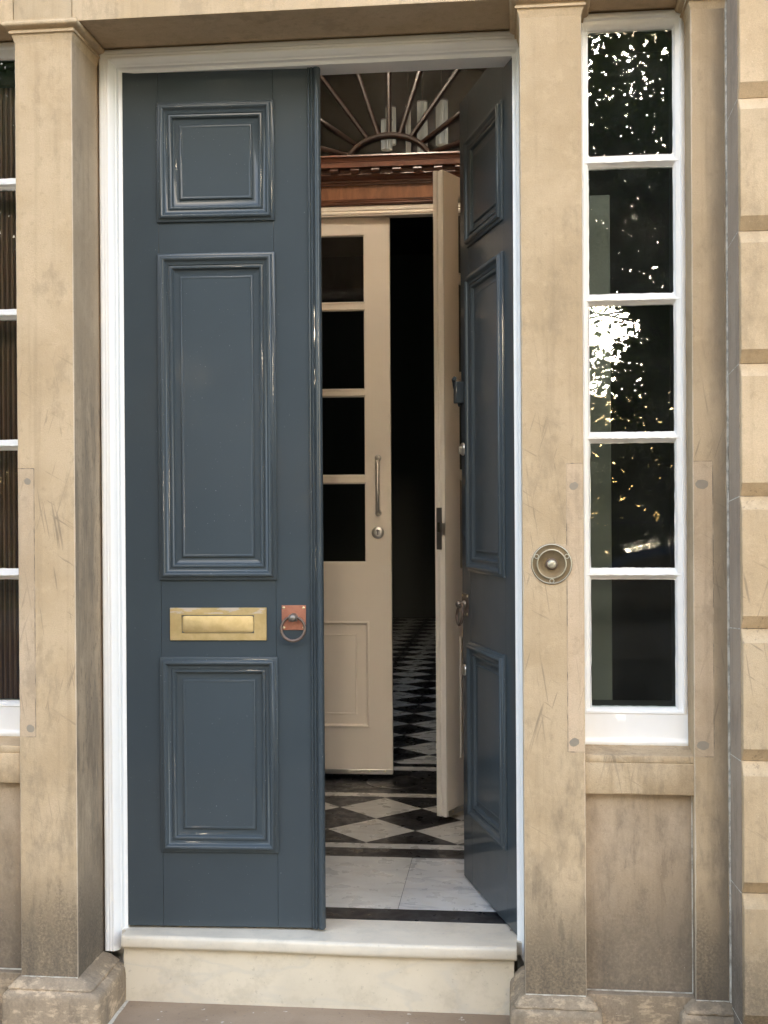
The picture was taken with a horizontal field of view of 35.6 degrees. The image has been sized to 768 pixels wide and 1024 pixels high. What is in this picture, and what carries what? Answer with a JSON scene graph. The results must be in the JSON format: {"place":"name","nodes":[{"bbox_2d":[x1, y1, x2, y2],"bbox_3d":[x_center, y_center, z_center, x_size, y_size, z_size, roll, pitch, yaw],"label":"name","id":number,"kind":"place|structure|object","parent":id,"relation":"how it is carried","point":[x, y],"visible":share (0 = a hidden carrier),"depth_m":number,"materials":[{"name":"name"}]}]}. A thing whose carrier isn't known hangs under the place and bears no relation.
{"place":"outdoors","nodes":[
{"label":"outdoors","id":0,"kind":"place"},
{"bbox_2d":[0,1001,509,1023],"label":"pavement","id":1,"kind":"structure","parent":0,"point":[140,1012],"depth_m":3.66,"materials":[{"name":"beige stone"}]},
{"bbox_2d":[121,919,521,1014],"bbox_3d":[-0.202,1.447,3.799,1.280,0.240,0.217,0,0,6],"label":"marble doorstep","id":2,"kind":"object","parent":1,"relation":"on","point":[437,967],"visible":0.94,"depth_m":3.72,"materials":[{"name":"white stone"}]},
{"bbox_2d":[0,0,733,1023],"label":"stone house front","id":3,"kind":"structure","parent":1,"relation":"on","point":[626,884],"depth_m":3.45,"materials":[{"name":"stone"}]},
{"bbox_2d":[0,42,19,735],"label":"side window","id":4,"kind":"structure","parent":3,"relation":"attached to","point":[9,717],"depth_m":3.73,"materials":[{"name":"white paint"}]},
{"bbox_2d":[0,70,19,698],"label":"slatted blind","id":5,"kind":"object","parent":4,"relation":"hanging from","point":[9,634],"visible":0.22,"depth_m":3.83,"materials":[{"name":"brown wood"}]},
{"bbox_2d":[99,31,523,968],"bbox_3d":[-0.209,0.027,3.784,1.379,3.000,0.136,0,0,6],"label":"door frame","id":6,"kind":"object","parent":3,"relation":"attached to","point":[449,51],"visible":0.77,"depth_m":3.78,"materials":[{"name":"white paint"}]},
{"bbox_2d":[122,66,325,929],"bbox_3d":[-0.511,-0.073,3.806,0.635,2.788,0.086,0,0,3],"label":"front door","id":7,"kind":"structure","parent":6,"relation":"attached to","point":[224,487],"depth_m":3.80,"materials":[{"name":"blue paint"}]},
{"bbox_2d":[452,51,516,934],"bbox_3d":[0.346,-0.080,4.017,0.086,2.788,0.659,0,0,-11],"label":"front door","id":8,"kind":"structure","parent":6,"relation":"attached to","point":[483,388],"depth_m":3.98,"materials":[{"name":"blue paint"}]},
{"bbox_2d":[531,543,571,584],"bbox_3d":[0.480,0.149,3.419,0.118,0.118,0.018,0,0,6],"label":"doorbell","id":9,"kind":"object","parent":3,"relation":"attached to","point":[551,563],"visible":1,"depth_m":3.42,"materials":[{"name":"gold metal"}]},
{"bbox_2d":[581,9,687,745],"bbox_3d":[0.744,-0.378,3.614,0.306,2.198,0.210,0,0,6],"label":"side window","id":10,"kind":"structure","parent":3,"relation":"attached to","point":[638,722],"depth_m":3.52,"materials":[{"name":"white paint"}]},
{"bbox_2d":[725,0,767,1023],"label":"rusticated wall","id":11,"kind":"structure","parent":1,"relation":"on","point":[747,108],"depth_m":3.19,"materials":[{"name":"stone"}]},
{"bbox_2d":[322,254,461,617],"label":"hall walls","id":12,"kind":"structure","parent":0,"point":[412,431],"depth_m":14.52,"materials":[{"name":"grey paint"}]},
{"bbox_2d":[320,68,483,257],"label":"hall ceiling","id":13,"kind":"structure","parent":12,"relation":"on","point":[412,236],"depth_m":9.35,"materials":[{"name":"grey paint"}]},
{"bbox_2d":[381,109,391,151],"bbox_3d":[0.014,-2.602,6.985,0.068,0.970,0.068,0,0,6],"label":"pendant lamp","id":14,"kind":"object","parent":13,"relation":"hanging from","point":[386,145],"visible":0.47,"depth_m":6.96,"materials":[{"name":"beige glass"}]},
{"bbox_2d":[385,105,395,145],"bbox_3d":[0.039,-2.632,7.083,0.064,0.910,0.064,0,0,6],"label":"pendant lamp","id":15,"kind":"object","parent":13,"relation":"hanging from","point":[393,123],"visible":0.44,"depth_m":7.06,"materials":[{"name":"beige glass"}]},
{"bbox_2d":[405,104,410,152],"bbox_3d":[0.143,-2.608,7.132,0.034,0.960,0.034,0,0,6],"label":"pendant lamp","id":16,"kind":"object","parent":13,"relation":"hanging from","point":[408,132],"visible":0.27,"depth_m":7.12,"materials":[{"name":"beige glass"}]},
{"bbox_2d":[417,100,427,151],"bbox_3d":[0.225,-2.605,7.063,0.064,0.966,0.064,0,0,6],"label":"pendant lamp","id":17,"kind":"object","parent":13,"relation":"hanging from","point":[422,133],"visible":0.68,"depth_m":7.04,"materials":[{"name":"beige glass"}]},
{"bbox_2d":[436,70,447,146],"bbox_3d":[0.338,-2.624,7.031,0.074,0.930,0.074,0,0,6],"label":"pendant lamp","id":18,"kind":"object","parent":13,"relation":"hanging from","point":[442,118],"visible":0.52,"depth_m":7.00,"materials":[{"name":"beige glass"}]},
{"bbox_2d":[366,775,423,788],"bbox_3d":[0.053,1.316,5.827,0.280,0.002,0.280,0,0,6],"label":"floor spring cover","id":19,"kind":"object","parent":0,"point":[394,782],"visible":1,"depth_m":5.82,"materials":[{"name":"black metal"}]},
{"bbox_2d":[325,618,494,923],"bbox_3d":[0.249,1.335,9.186,5.600,0.058,10.608,0,0,6],"label":"floor bed","id":20,"kind":"object","parent":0,"point":[399,813],"visible":0.08,"depth_m":5.05,"materials":[{"name":"grey tile"}]},
{"bbox_2d":[393,618,436,770],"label":"hall floor","id":21,"kind":"structure","parent":0,"point":[411,642],"depth_m":8.55,"materials":[{"name":"tile"}]},
{"bbox_2d":[325,770,506,923],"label":"vestibule floor","id":22,"kind":"structure","parent":0,"point":[359,885],"depth_m":4.58,"materials":[{"name":"white tile"}]},
{"bbox_2d":[320,68,486,218],"bbox_3d":[0.029,-0.850,5.846,2.400,4.376,0.177,0,0,6],"label":"fanlight screen","id":23,"kind":"object","parent":22,"relation":"on","point":[391,185],"visible":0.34,"depth_m":5.83,"materials":[{"name":"brown wood"}]},
{"bbox_2d":[321,217,393,774],"bbox_3d":[-0.371,-0.076,5.902,0.816,2.740,0.103,0,0,5],"label":"door","id":24,"kind":"structure","parent":23,"relation":"attached to","point":[358,664],"depth_m":5.88,"materials":[{"name":"beige paint"}]},
{"bbox_2d":[433,170,463,816],"bbox_3d":[0.465,-0.080,5.417,0.053,2.740,0.853,0,0,33],"label":"door","id":25,"kind":"structure","parent":23,"relation":"attached to","point":[449,592],"depth_m":5.08,"materials":[{"name":"beige paint"}]},
{"bbox_2d":[588,51,671,700],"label":"room walls","id":26,"kind":"structure","parent":0,"point":[628,103],"depth_m":5.61,"materials":[{"name":"grey"}]},
{"bbox_2d":[589,195,611,699],"bbox_3d":[0.688,-0.119,3.842,0.078,1.780,0.070,0,0,6],"label":"window shutter","id":27,"kind":"object","parent":26,"relation":"attached to","point":[600,421],"depth_m":3.81,"materials":[{"name":"grey wood"}]}
]}

